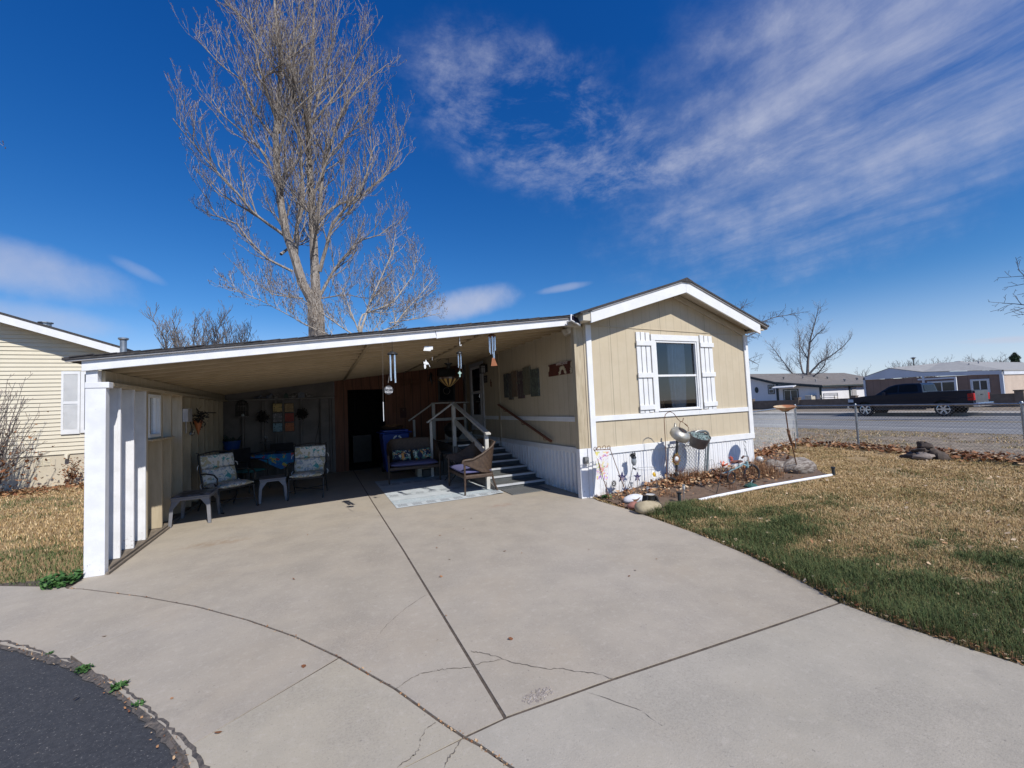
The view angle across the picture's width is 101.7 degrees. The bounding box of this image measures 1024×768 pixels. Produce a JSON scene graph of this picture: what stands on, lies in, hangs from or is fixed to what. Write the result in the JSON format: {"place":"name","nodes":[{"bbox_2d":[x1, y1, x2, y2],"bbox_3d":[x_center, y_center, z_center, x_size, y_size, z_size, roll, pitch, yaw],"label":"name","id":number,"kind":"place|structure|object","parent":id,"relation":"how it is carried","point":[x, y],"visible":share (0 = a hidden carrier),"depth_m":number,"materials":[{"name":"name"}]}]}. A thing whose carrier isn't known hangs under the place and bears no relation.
{"place":"outdoors","nodes":[
{"label":"outdoors","id":0,"kind":"place"},
{"bbox_2d":[0,484,83,585],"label":"side lawn","id":1,"kind":"structure","parent":0,"point":[76,500],"depth_m":6.48,"materials":[{"name":"plant"}]},
{"bbox_2d":[0,371,54,494],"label":"bare shrub","id":2,"kind":"object","parent":1,"relation":"on","point":[3,469],"visible":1,"depth_m":10.16,"materials":[{"name":"brown plant"}]},
{"bbox_2d":[0,481,83,498],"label":"leaf litter","id":3,"kind":"object","parent":1,"relation":"on","point":[44,489],"visible":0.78,"depth_m":10.51,"materials":[{"name":"brown plant"}]},
{"bbox_2d":[52,457,83,486],"bbox_3d":[-11.986,2.381,11.328,0.632,0.786,0.684,-4,-3,30],"label":"shrub","id":4,"kind":"object","parent":1,"relation":"on","point":[71,475],"visible":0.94,"depth_m":11.36,"materials":[{"name":"brown plant"}]},
{"bbox_2d":[0,312,133,490],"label":"cream house","id":5,"kind":"structure","parent":0,"point":[54,384],"depth_m":11.51,"materials":[{"name":"plastic"}]},
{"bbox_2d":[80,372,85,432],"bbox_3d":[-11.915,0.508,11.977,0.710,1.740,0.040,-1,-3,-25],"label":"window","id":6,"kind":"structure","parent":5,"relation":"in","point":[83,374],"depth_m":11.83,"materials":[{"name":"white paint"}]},
{"bbox_2d":[0,648,177,767],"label":"street","id":7,"kind":"structure","parent":0,"point":[47,720],"depth_m":2.32,"materials":[{"name":"asphalt"}]},
{"bbox_2d":[0,640,209,767],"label":"crumbled asphalt lip","id":8,"kind":"object","parent":7,"relation":"on","point":[157,727],"visible":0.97,"depth_m":2.44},
{"bbox_2d":[74,663,93,672],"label":"weed","id":9,"kind":"object","parent":8,"relation":"on","point":[84,668],"visible":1,"depth_m":2.80,"materials":[{"name":"green plant"}]},
{"bbox_2d":[108,679,129,692],"bbox_3d":[-2.453,1.879,2.603,0.097,0.040,0.104,-1,-3,-25],"label":"weed","id":10,"kind":"object","parent":8,"relation":"on","point":[120,684],"visible":1,"depth_m":2.59,"materials":[{"name":"green plant"}]},
{"bbox_2d":[0,468,1023,767],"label":"driveway","id":11,"kind":"structure","parent":0,"point":[552,576],"depth_m":2.87,"materials":[{"name":"concrete"}]},
{"bbox_2d":[38,569,83,589],"bbox_3d":[-4.701,2.033,4.349,0.355,0.128,0.341,-1,-3,-25],"label":"weed","id":12,"kind":"object","parent":11,"relation":"on","point":[51,581],"visible":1,"depth_m":4.32,"materials":[{"name":"green plant"}]},
{"bbox_2d":[168,488,219,527],"bbox_3d":[-5.195,2.015,6.845,0.549,0.450,0.689,-1,-3,-25],"label":"plastic stool table","id":13,"kind":"object","parent":11,"relation":"on","point":[204,498],"visible":0.84,"depth_m":6.64,"materials":[{"name":"plastic"}]},
{"bbox_2d":[174,488,215,496],"bbox_3d":[-5.192,1.782,6.852,0.460,0.010,0.540,-1,-3,-25],"label":"picture tray","id":14,"kind":"object","parent":13,"relation":"on","point":[195,492],"visible":1,"depth_m":6.81,"materials":[{"name":"plastic"}]},
{"bbox_2d":[196,449,258,513],"bbox_3d":[-5.231,1.765,7.682,0.791,1.063,0.731,-4,-3,24],"label":"patio chair","id":15,"kind":"object","parent":11,"relation":"on","point":[221,473],"visible":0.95,"depth_m":7.70,"materials":[{"name":"fabric"}]},
{"bbox_2d":[219,450,242,478],"bbox_3d":[-7.021,2.072,10.340,0.500,0.860,0.533,-1,-3,-25],"label":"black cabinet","id":16,"kind":"object","parent":11,"relation":"on","point":[240,475],"visible":0.01,"depth_m":10.23,"materials":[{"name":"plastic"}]},
{"bbox_2d":[223,435,241,449],"bbox_3d":[-6.960,1.436,10.377,0.510,0.403,0.410,-1,-3,-25],"label":"blue tub","id":17,"kind":"object","parent":16,"relation":"on","point":[230,443],"visible":0.9,"depth_m":10.25,"materials":[{"name":"plastic"}]},
{"bbox_2d":[229,447,269,492],"bbox_3d":[-5.920,1.930,9.408,0.554,0.951,0.606,-3,-3,14],"label":"dining chair","id":18,"kind":"object","parent":11,"relation":"on","point":[242,457],"visible":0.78,"depth_m":9.48,"materials":[{"name":"black plastic"}]},
{"bbox_2d":[258,474,287,503],"bbox_3d":[-4.756,2.070,8.280,0.490,0.450,0.589,-1,-4,-32],"label":"plastic stool table","id":19,"kind":"object","parent":11,"relation":"on","point":[264,480],"visible":0.98,"depth_m":8.13,"materials":[{"name":"plastic"}]},
{"bbox_2d":[286,442,328,500],"bbox_3d":[-4.179,1.763,8.541,0.731,1.063,0.791,-2,-3,-17],"label":"patio chair","id":20,"kind":"object","parent":11,"relation":"on","point":[310,462],"visible":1,"depth_m":8.75,"materials":[{"name":"fabric"}]},
{"bbox_2d":[6,498,634,767],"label":"driveway litter","id":21,"kind":"object","parent":11,"relation":"on","point":[471,741],"visible":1,"depth_m":2.34,"materials":[{"name":"brown plant"}]},
{"bbox_2d":[61,315,593,577],"bbox_3d":[-3.783,0.747,10.424,6.855,3.228,10.102,-1,-3,-25],"label":"carport","id":22,"kind":"object","parent":11,"relation":"on","point":[142,448],"visible":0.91,"depth_m":7.04,"materials":[{"name":"metal"}]},
{"bbox_2d":[118,337,128,351],"bbox_3d":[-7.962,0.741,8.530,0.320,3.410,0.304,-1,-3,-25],"label":"roof vent pipe","id":23,"kind":"object","parent":22,"relation":"on","point":[123,344],"visible":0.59,"depth_m":8.57,"materials":[{"name":"metal"}]},
{"bbox_2d":[148,394,160,437],"bbox_3d":[-5.230,0.464,6.050,0.085,0.615,0.485,-1,-3,-25],"label":"window","id":24,"kind":"structure","parent":22,"relation":"in","point":[154,401],"depth_m":6.14,"materials":[{"name":"glass"}]},
{"bbox_2d":[183,409,191,432],"bbox_3d":[-5.771,0.656,7.412,0.080,0.430,0.270,-1,-3,-25],"label":"electrical box","id":25,"kind":"object","parent":22,"relation":"attached to","point":[187,415],"visible":1,"depth_m":7.33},
{"bbox_2d":[192,408,215,434],"bbox_3d":[-5.963,0.691,8.028,0.340,0.562,0.610,-1,-3,-25],"label":"cone planter","id":26,"kind":"object","parent":22,"relation":"attached to","point":[198,422],"visible":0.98,"depth_m":7.87,"materials":[{"name":"orange ceramic"}]},
{"bbox_2d":[235,400,247,416],"bbox_3d":[-6.919,0.624,10.676,0.280,0.454,0.279,-1,-3,-25],"label":"birdcage","id":27,"kind":"object","parent":22,"relation":"hanging from","point":[242,406],"visible":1,"depth_m":10.63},
{"bbox_2d":[256,410,269,422],"bbox_3d":[-6.567,0.867,10.983,0.351,0.368,0.186,-1,-3,-25],"label":"wreath","id":28,"kind":"object","parent":22,"relation":"attached to","point":[262,416],"visible":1,"depth_m":10.97,"materials":[{"name":"black plant"}]},
{"bbox_2d":[272,403,282,412],"bbox_3d":[-6.302,0.639,11.201,0.236,0.244,0.038,-1,-3,-25],"label":"art tile","id":29,"kind":"object","parent":22,"relation":"attached to","point":[277,407],"visible":1,"depth_m":11.19,"materials":[{"name":"yellow plastic"}]},
{"bbox_2d":[272,413,282,421],"bbox_3d":[-6.292,0.899,11.187,0.236,0.244,0.038,-1,-3,-25],"label":"art tile","id":30,"kind":"object","parent":22,"relation":"attached to","point":[277,417],"visible":1,"depth_m":11.18,"materials":[{"name":"grey ceramic"}]},
{"bbox_2d":[273,423,282,431],"bbox_3d":[-6.281,1.165,11.172,0.236,0.244,0.038,-1,-3,-25],"label":"art tile","id":31,"kind":"object","parent":22,"relation":"attached to","point":[277,427],"visible":1,"depth_m":11.16,"materials":[{"name":"blue ceramic"}]},
{"bbox_2d":[284,403,293,411],"bbox_3d":[-6.052,0.641,11.316,0.236,0.244,0.038,-1,-3,-25],"label":"art tile","id":32,"kind":"object","parent":22,"relation":"attached to","point":[288,407],"visible":1,"depth_m":11.30,"materials":[{"name":"brown ceramic"}]},
{"bbox_2d":[285,422,294,431],"bbox_3d":[-6.023,1.165,11.292,0.236,0.244,0.038,-1,-3,-25],"label":"art tile","id":33,"kind":"object","parent":22,"relation":"attached to","point":[289,426],"visible":1,"depth_m":11.28,"materials":[{"name":"orange ceramic"}]},
{"bbox_2d":[295,408,308,420],"bbox_3d":[-5.736,0.834,11.383,0.362,0.397,0.163,-1,-3,-25],"label":"wreath","id":34,"kind":"object","parent":22,"relation":"attached to","point":[302,414],"visible":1,"depth_m":11.37,"materials":[{"name":"black plant"}]},
{"bbox_2d":[384,349,397,393],"bbox_3d":[-1.711,-0.230,5.921,0.186,0.754,0.149,-3,-3,6],"label":"wind chime","id":35,"kind":"object","parent":22,"relation":"hanging from","point":[388,389],"visible":1,"depth_m":5.88,"materials":[{"name":"silver metal"}]},
{"bbox_2d":[437,377,454,401],"bbox_3d":[-2.072,0.170,13.185,0.550,0.775,0.035,-1,-3,-25],"label":"dark window","id":36,"kind":"structure","parent":22,"relation":"attached to","point":[446,397],"depth_m":13.16,"materials":[{"name":"black glass"}]},
{"bbox_2d":[437,369,454,376],"bbox_3d":[-2.073,-0.352,13.118,0.540,0.220,0.223,-1,-3,-25],"label":"window air conditioner","id":37,"kind":"object","parent":22,"relation":"attached to","point":[449,372],"depth_m":13.03,"materials":[{"name":"black plastic"}]},
{"bbox_2d":[437,359,459,386],"bbox_3d":[-1.521,-0.300,9.922,0.544,0.735,0.520,-1,-3,-25],"label":"stained glass lamp","id":38,"kind":"object","parent":22,"relation":"hanging from","point":[448,381],"visible":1,"depth_m":9.79,"materials":[{"name":"yellow glass"}]},
{"bbox_2d":[488,334,496,365],"bbox_3d":[-0.315,-0.572,6.746,0.147,0.568,0.140,-1,-3,-25],"label":"wind chime","id":39,"kind":"object","parent":22,"relation":"hanging from","point":[493,362],"visible":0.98,"depth_m":6.73,"materials":[{"name":"silver metal"}]},
{"bbox_2d":[376,428,411,471],"bbox_3d":[-3.181,1.806,11.271,0.820,1.150,0.870,-1,-3,-25],"label":"recycling bin","id":40,"kind":"object","parent":11,"relation":"on","point":[385,436],"visible":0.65,"depth_m":10.96,"materials":[{"name":"blue plastic"}]},
{"bbox_2d":[381,424,402,429],"bbox_3d":[-3.233,1.139,11.235,0.602,0.178,0.609,-1,-3,-25],"label":"wicker basket","id":41,"kind":"object","parent":40,"relation":"on","point":[390,427],"visible":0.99,"depth_m":11.06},
{"bbox_2d":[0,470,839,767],"bbox_3d":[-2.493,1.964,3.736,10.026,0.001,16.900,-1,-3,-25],"label":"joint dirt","id":42,"kind":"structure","parent":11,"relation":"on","point":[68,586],"depth_m":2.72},
{"bbox_2d":[375,474,502,507],"bbox_3d":[-1.641,2.177,8.887,2.120,0.020,3.090,-1,-3,-25],"label":"outdoor rug","id":43,"kind":"object","parent":11,"relation":"on","point":[406,492],"visible":0.89,"depth_m":8.46,"materials":[{"name":"fabric"}]},
{"bbox_2d":[386,437,440,484],"bbox_3d":[-2.335,1.779,9.856,1.208,0.992,0.778,-1,-3,-19],"label":"wicker loveseat","id":44,"kind":"object","parent":43,"relation":"on","point":[410,443],"visible":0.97,"depth_m":9.91,"materials":[{"name":"wicker"}]},
{"bbox_2d":[392,450,410,460],"bbox_3d":[-2.597,1.674,9.812,0.432,0.254,0.174,-1,-3,-25],"label":"throw pillow","id":45,"kind":"object","parent":44,"relation":"on","point":[399,455],"visible":1,"depth_m":9.76,"materials":[{"name":"fabric"}]},
{"bbox_2d":[413,447,430,459],"bbox_3d":[-2.150,1.662,9.964,0.432,0.254,0.174,-1,-3,-25],"label":"throw pillow","id":46,"kind":"object","parent":44,"relation":"on","point":[422,453],"visible":1,"depth_m":9.91,"materials":[{"name":"fabric"}]},
{"bbox_2d":[446,438,497,495],"bbox_3d":[-0.821,1.643,8.514,0.778,0.992,1.208,-1,-3,-24],"label":"armchair","id":47,"kind":"object","parent":43,"relation":"on","point":[472,460],"visible":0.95,"depth_m":8.11,"materials":[{"name":"wicker"}]},
{"bbox_2d":[408,402,544,489],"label":"porch steps","id":48,"kind":"structure","parent":11,"relation":"on","point":[509,471],"depth_m":9.88,"materials":[{"name":"wood"}]},
{"bbox_2d":[444,422,462,441],"bbox_3d":[-1.587,1.284,11.377,0.530,0.611,0.530,-1,-3,-25],"label":"kettle grill","id":49,"kind":"object","parent":48,"relation":"on","point":[448,429],"visible":0.52,"depth_m":11.20,"materials":[{"name":"black metal"}]},
{"bbox_2d":[380,596,654,766],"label":"driveway cracks","id":50,"kind":"object","parent":11,"relation":"on","point":[490,661],"visible":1,"depth_m":2.56,"materials":[{"name":"concrete"}]},
{"bbox_2d":[502,485,549,494],"bbox_3d":[0.263,2.059,8.116,0.810,0.013,0.545,-1,-3,-25],"label":"rubber doormat","id":51,"kind":"object","parent":11,"relation":"on","point":[524,489],"visible":0.95,"depth_m":8.07,"materials":[{"name":"rubber"}]},
{"bbox_2d":[522,686,553,704],"bbox_3d":[0.146,1.771,2.368,0.202,0.016,0.105,-1,-3,-25],"label":"chipped concrete","id":52,"kind":"object","parent":11,"relation":"on","point":[543,694],"visible":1,"depth_m":2.36,"materials":[{"name":"concrete"}]},
{"bbox_2d":[0,0,1023,378],"label":"sky","id":53,"kind":"structure","parent":0,"point":[866,157],"materials":[{"name":"blue"}]},
{"bbox_2d":[593,442,1023,664],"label":"lawn","id":54,"kind":"structure","parent":0,"point":[880,453],"depth_m":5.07,"materials":[{"name":"plant"}]},
{"bbox_2d":[634,501,661,514],"bbox_3d":[2.005,1.817,6.125,0.422,0.210,0.308,-1,-3,-25],"label":"stone","id":55,"kind":"object","parent":54,"relation":"on","point":[642,507],"visible":0.81,"depth_m":6.03,"materials":[{"name":"stone"}]},
{"bbox_2d":[642,493,662,507],"bbox_3d":[2.105,1.754,6.217,0.298,0.208,0.213,-1,-3,-25],"label":"solar spotlight","id":56,"kind":"object","parent":55,"relation":"on","point":[650,497],"visible":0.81,"depth_m":6.21,"materials":[{"name":"black plastic"}]},
{"bbox_2d":[598,450,825,506],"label":"flower bed soil","id":57,"kind":"structure","parent":54,"relation":"on","point":[704,491],"depth_m":7.43,"materials":[{"name":"soil"}]},
{"bbox_2d":[593,446,626,499],"bbox_3d":[1.714,1.488,6.998,0.674,0.915,0.184,-1,-3,-28],"label":"flag stand","id":58,"kind":"object","parent":57,"relation":"on","point":[601,471],"visible":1,"depth_m":6.99,"materials":[{"name":"metal"}]},
{"bbox_2d":[595,452,609,479],"bbox_3d":[1.528,1.365,6.977,0.292,0.486,0.013,-1,-3,-24],"label":"garden flag","id":59,"kind":"object","parent":58,"relation":"hanging from","point":[602,458],"visible":1,"depth_m":6.97,"materials":[{"name":"fabric"}]},
{"bbox_2d":[623,494,642,502],"bbox_3d":[1.970,1.864,6.750,0.382,0.159,0.262,-1,-3,-25],"label":"stone","id":60,"kind":"object","parent":57,"relation":"on","point":[628,498],"visible":0.59,"depth_m":6.67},
{"bbox_2d":[664,411,683,487],"bbox_3d":[2.932,1.173,7.477,0.503,1.363,0.013,-1,-3,-25],"label":"shepherd hook","id":61,"kind":"object","parent":57,"relation":"on","point":[665,440],"visible":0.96,"depth_m":7.39,"materials":[{"name":"metal"}]},
{"bbox_2d":[670,422,689,442],"bbox_3d":[3.044,0.873,7.566,0.337,0.386,0.358,-4,-4,32],"label":"old kettle","id":62,"kind":"object","parent":61,"relation":"hanging from","point":[680,434],"visible":1,"depth_m":7.46,"materials":[{"name":"metal"}]},
{"bbox_2d":[667,466,692,483],"bbox_3d":[3.066,1.659,7.712,0.658,0.358,0.643,-1,-3,-25],"label":"dry perennial","id":63,"kind":"object","parent":57,"relation":"on","point":[681,476],"visible":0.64,"depth_m":7.65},
{"bbox_2d":[675,428,709,477],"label":"gate panel","id":64,"kind":"structure","parent":57,"relation":"on","point":[706,461],"depth_m":8.01,"materials":[{"name":"black metal"}]},
{"bbox_2d":[689,430,710,449],"bbox_3d":[3.517,1.044,7.813,0.379,0.360,0.396,-1,-3,-25],"label":"hanging bucket","id":65,"kind":"object","parent":64,"relation":"hanging from","point":[699,439],"visible":1,"depth_m":7.74,"materials":[{"name":"metal"}]},
{"bbox_2d":[686,466,706,481],"bbox_3d":[3.452,1.667,7.857,0.604,0.320,0.526,0,-4,-36],"label":"dry perennial","id":66,"kind":"object","parent":57,"relation":"on","point":[693,473],"visible":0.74,"depth_m":7.81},
{"bbox_2d":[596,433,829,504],"bbox_3d":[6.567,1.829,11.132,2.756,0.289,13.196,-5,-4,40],"label":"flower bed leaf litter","id":67,"kind":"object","parent":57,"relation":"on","point":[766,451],"visible":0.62,"depth_m":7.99,"materials":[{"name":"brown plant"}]},
{"bbox_2d":[702,461,750,490],"bbox_3d":[3.958,1.660,7.589,0.995,0.418,0.637,-1,-3,-25],"label":"red seedhead plant","id":68,"kind":"object","parent":57,"relation":"on","point":[729,479],"visible":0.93,"depth_m":7.57,"materials":[{"name":"plant"}]},
{"bbox_2d":[708,448,759,483],"bbox_3d":[4.246,1.575,7.888,0.873,0.648,0.581,-1,-3,-25],"label":"old tricycle","id":69,"kind":"object","parent":57,"relation":"on","point":[747,464],"visible":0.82,"depth_m":7.82,"materials":[{"name":"metal"}]},
{"bbox_2d":[741,456,785,478],"bbox_3d":[5.029,1.647,8.344,1.038,0.428,0.932,-1,-3,-25],"label":"dry perennial","id":70,"kind":"object","parent":57,"relation":"on","point":[765,471],"visible":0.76,"depth_m":8.21,"materials":[{"name":"plant"}]},
{"bbox_2d":[765,459,784,471],"bbox_3d":[5.526,1.748,8.700,0.590,0.346,0.434,-1,-3,-25],"label":"driftwood","id":71,"kind":"object","parent":57,"relation":"on","point":[774,461],"visible":0.41,"depth_m":8.60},
{"bbox_2d":[773,405,796,464],"bbox_3d":[5.414,1.138,8.205,0.379,1.458,0.892,-4,-3,31],"label":"bird bath","id":72,"kind":"object","parent":57,"relation":"on","point":[785,408],"visible":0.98,"depth_m":8.11,"materials":[{"name":"metal"}]},
{"bbox_2d":[783,457,816,473],"bbox_3d":[5.878,1.725,8.573,0.762,0.438,0.497,-1,-3,-25],"label":"rock","id":73,"kind":"object","parent":57,"relation":"on","point":[804,465],"visible":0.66,"depth_m":8.41,"materials":[{"name":"stone"}]},
{"bbox_2d":[699,474,832,499],"bbox_3d":[4.593,1.817,7.405,3.562,0.067,0.094,-1,-3,-24],"label":"edging pipe","id":74,"kind":"object","parent":54,"relation":"on","point":[769,485],"visible":0.87,"depth_m":7.37,"materials":[{"name":"white paint"}]},
{"bbox_2d":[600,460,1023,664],"bbox_3d":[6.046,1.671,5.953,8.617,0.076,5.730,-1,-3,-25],"label":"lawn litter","id":75,"kind":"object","parent":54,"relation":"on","point":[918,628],"visible":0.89,"depth_m":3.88,"materials":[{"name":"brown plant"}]},
{"bbox_2d":[825,576,873,597],"bbox_3d":[2.765,1.677,3.424,0.387,0.094,0.268,0,-4,-41],"label":"leaf clump","id":76,"kind":"object","parent":54,"relation":"on","point":[847,590],"visible":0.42,"depth_m":3.37,"materials":[{"name":"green plant"}]},
{"bbox_2d":[775,440,1023,464],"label":"fallen leaves","id":77,"kind":"object","parent":54,"relation":"on","point":[953,453],"visible":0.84,"depth_m":10.20,"materials":[{"name":"brown plant"}]},
{"bbox_2d":[899,441,950,460],"bbox_3d":[9.580,1.580,9.658,0.753,0.512,0.702,-3,-3,10],"label":"rock cairn","id":78,"kind":"object","parent":54,"relation":"on","point":[923,450],"visible":0.85,"depth_m":9.52,"materials":[{"name":"stone"}]},
{"bbox_2d":[753,407,1019,411],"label":"dirt strip","id":79,"kind":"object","parent":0,"point":[971,409],"depth_m":29.65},
{"bbox_2d":[765,298,852,375],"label":"bare tree","id":80,"kind":"object","parent":79,"relation":"on","point":[825,358],"visible":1,"depth_m":58.05,"materials":[{"name":"plant"}]},
{"bbox_2d":[753,411,1020,415],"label":"pavement","id":81,"kind":"structure","parent":0,"point":[927,413],"depth_m":25.79,"materials":[{"name":"concrete"}]},
{"bbox_2d":[753,415,1022,433],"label":"road","id":82,"kind":"structure","parent":0,"point":[971,430],"depth_m":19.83,"materials":[{"name":"asphalt"}]},
{"bbox_2d":[735,299,809,370],"bbox_3d":[20.779,-3.006,38.023,12.614,11.440,6.286,-1,-3,-25],"label":"leaning tree","id":83,"kind":"object","parent":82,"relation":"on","point":[768,324],"visible":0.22,"depth_m":38.34,"materials":[{"name":"plant"}]},
{"bbox_2d":[769,424,1022,431],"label":"white edge line","id":84,"kind":"object","parent":82,"relation":"on","point":[900,427],"depth_m":17.61,"materials":[{"name":"paint"}]},
{"bbox_2d":[848,383,993,415],"bbox_3d":[24.291,0.924,25.218,2.320,1.945,6.080,-1,-3,-25],"label":"pickup truck","id":85,"kind":"object","parent":82,"relation":"on","point":[917,393],"visible":0.86,"depth_m":24.36,"materials":[{"name":"black paint"}]},
{"bbox_2d":[988,256,1023,324],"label":"street tree","id":86,"kind":"object","parent":82,"relation":"on","point":[1017,263],"visible":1,"depth_m":19.23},
{"bbox_2d":[753,427,1023,459],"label":"gravel verge","id":87,"kind":"structure","parent":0,"point":[939,441],"depth_m":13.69,"materials":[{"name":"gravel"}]},
{"label":"ground","id":88,"kind":"structure","parent":0,"visible":0},
{"bbox_2d":[140,300,233,348],"bbox_3d":[-22.317,-0.951,29.475,4.882,10.230,5.249,-2,-3,-8],"label":"rounded tree","id":89,"kind":"object","parent":88,"relation":"on","point":[202,339],"visible":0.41,"depth_m":28.65,"materials":[{"name":"plant"}]},
{"bbox_2d":[212,310,259,343],"bbox_3d":[-19.818,-0.523,30.020,3.485,9.216,3.746,-1,-3,-25],"label":"rounded tree","id":90,"kind":"object","parent":88,"relation":"on","point":[235,338],"visible":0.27,"depth_m":29.20,"materials":[{"name":"plant"}]},
{"bbox_2d":[164,0,415,335],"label":"cottonwood tree","id":91,"kind":"object","parent":88,"relation":"on","point":[275,103],"visible":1,"depth_m":19.87,"materials":[{"name":"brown plant"}]},
{"bbox_2d":[208,216,447,334],"bbox_3d":[-7.441,-2.670,18.791,10.154,11.441,2.871,0,-4,-35],"label":"young tree","id":92,"kind":"object","parent":88,"relation":"on","point":[383,293],"visible":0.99,"depth_m":19.61,"materials":[{"name":"plant"}]},
{"bbox_2d":[462,277,768,496],"bbox_3d":[-1.086,0.640,17.565,4.830,3.987,21.390,-1,-3,-25],"label":"mobile home","id":93,"kind":"object","parent":88,"relation":"on","point":[654,356],"visible":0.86,"depth_m":8.34,"materials":[{"name":"beige"}]},
{"bbox_2d":[469,361,485,429],"bbox_3d":[-1.061,0.381,12.353,0.089,2.020,1.130,-1,-3,-25],"label":"door","id":94,"kind":"structure","parent":93,"relation":"in","point":[476,380],"depth_m":12.34,"materials":[{"name":"white metal"}]},
{"bbox_2d":[503,367,539,399],"bbox_3d":[0.190,-0.004,9.685,0.041,0.700,1.814,-1,-3,-25],"label":"painted plank panel","id":95,"kind":"object","parent":93,"relation":"attached to","point":[523,383],"visible":1,"depth_m":9.55,"materials":[{"name":"wood"}]},
{"bbox_2d":[548,360,571,376],"bbox_3d":[0.950,-0.312,8.050,0.023,0.268,0.990,-1,-3,-25],"label":"welcome sign","id":96,"kind":"object","parent":93,"relation":"attached to","point":[564,367],"visible":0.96,"depth_m":8.06,"materials":[{"name":"red wood"}]},
{"bbox_2d":[650,334,702,411],"bbox_3d":[3.256,-0.221,8.259,1.275,1.495,0.096,-1,-3,-25],"label":"window","id":97,"kind":"structure","parent":93,"relation":"in","point":[654,338],"depth_m":8.25,"materials":[{"name":"white paint"}]},
{"bbox_2d":[750,373,892,400],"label":"white house","id":98,"kind":"structure","parent":88,"relation":"on","point":[773,387],"depth_m":50.60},
{"bbox_2d":[783,389,798,399],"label":"window","id":99,"kind":"structure","parent":98,"relation":"in","point":[788,394],"depth_m":48.97,"materials":[{"name":"glass"}]},
{"bbox_2d":[752,390,1023,409],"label":"block wall","id":100,"kind":"structure","parent":88,"relation":"on","point":[1016,396],"depth_m":37.92,"materials":[{"name":"concrete"}]},
{"bbox_2d":[753,401,1023,457],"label":"chain link fence","id":101,"kind":"object","parent":88,"relation":"on","point":[1021,404],"visible":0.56,"depth_m":11.47,"materials":[{"name":"metal"}]},
{"bbox_2d":[885,354,952,377],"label":"distant tree","id":102,"kind":"object","parent":88,"relation":"on","point":[908,363],"visible":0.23,"depth_m":57.41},
{"bbox_2d":[863,361,1023,395],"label":"brown house","id":103,"kind":"structure","parent":88,"relation":"on","point":[995,380],"depth_m":36.99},
{"bbox_2d":[927,380,954,390],"bbox_3d":[38.247,0.732,37.024,0.049,2.030,1.900,-1,-3,-25],"label":"window","id":104,"kind":"structure","parent":103,"relation":"in","point":[949,385],"depth_m":36.91,"materials":[{"name":"glass"}]},
{"bbox_2d":[970,379,990,391],"bbox_3d":[39.215,0.153,34.908,0.049,1.140,1.120,-1,-3,-25],"label":"window","id":105,"kind":"structure","parent":103,"relation":"in","point":[976,384],"depth_m":34.89,"materials":[{"name":"white paint"}]},
{"bbox_3d":[-6.031,2.103,10.476,1.150,0.725,0.810,-1,-3,-25],"label":"patio table","id":106,"kind":"object","parent":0,"visible":0},
{"bbox_2d":[251,450,298,468],"bbox_3d":[-6.008,1.919,10.470,1.292,0.370,0.964,-1,-3,-25],"label":"tablecloth","id":107,"kind":"object","parent":106,"relation":"on","point":[280,459],"visible":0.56,"depth_m":10.15,"materials":[{"name":"blue fabric"}]},
{"bbox_2d":[255,442,293,453],"bbox_3d":[-6.084,1.638,10.685,0.845,0.216,0.252,-1,-3,-25],"label":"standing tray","id":108,"kind":"object","parent":107,"relation":"on","point":[275,447],"visible":1,"depth_m":10.80,"materials":[{"name":"black plastic"}]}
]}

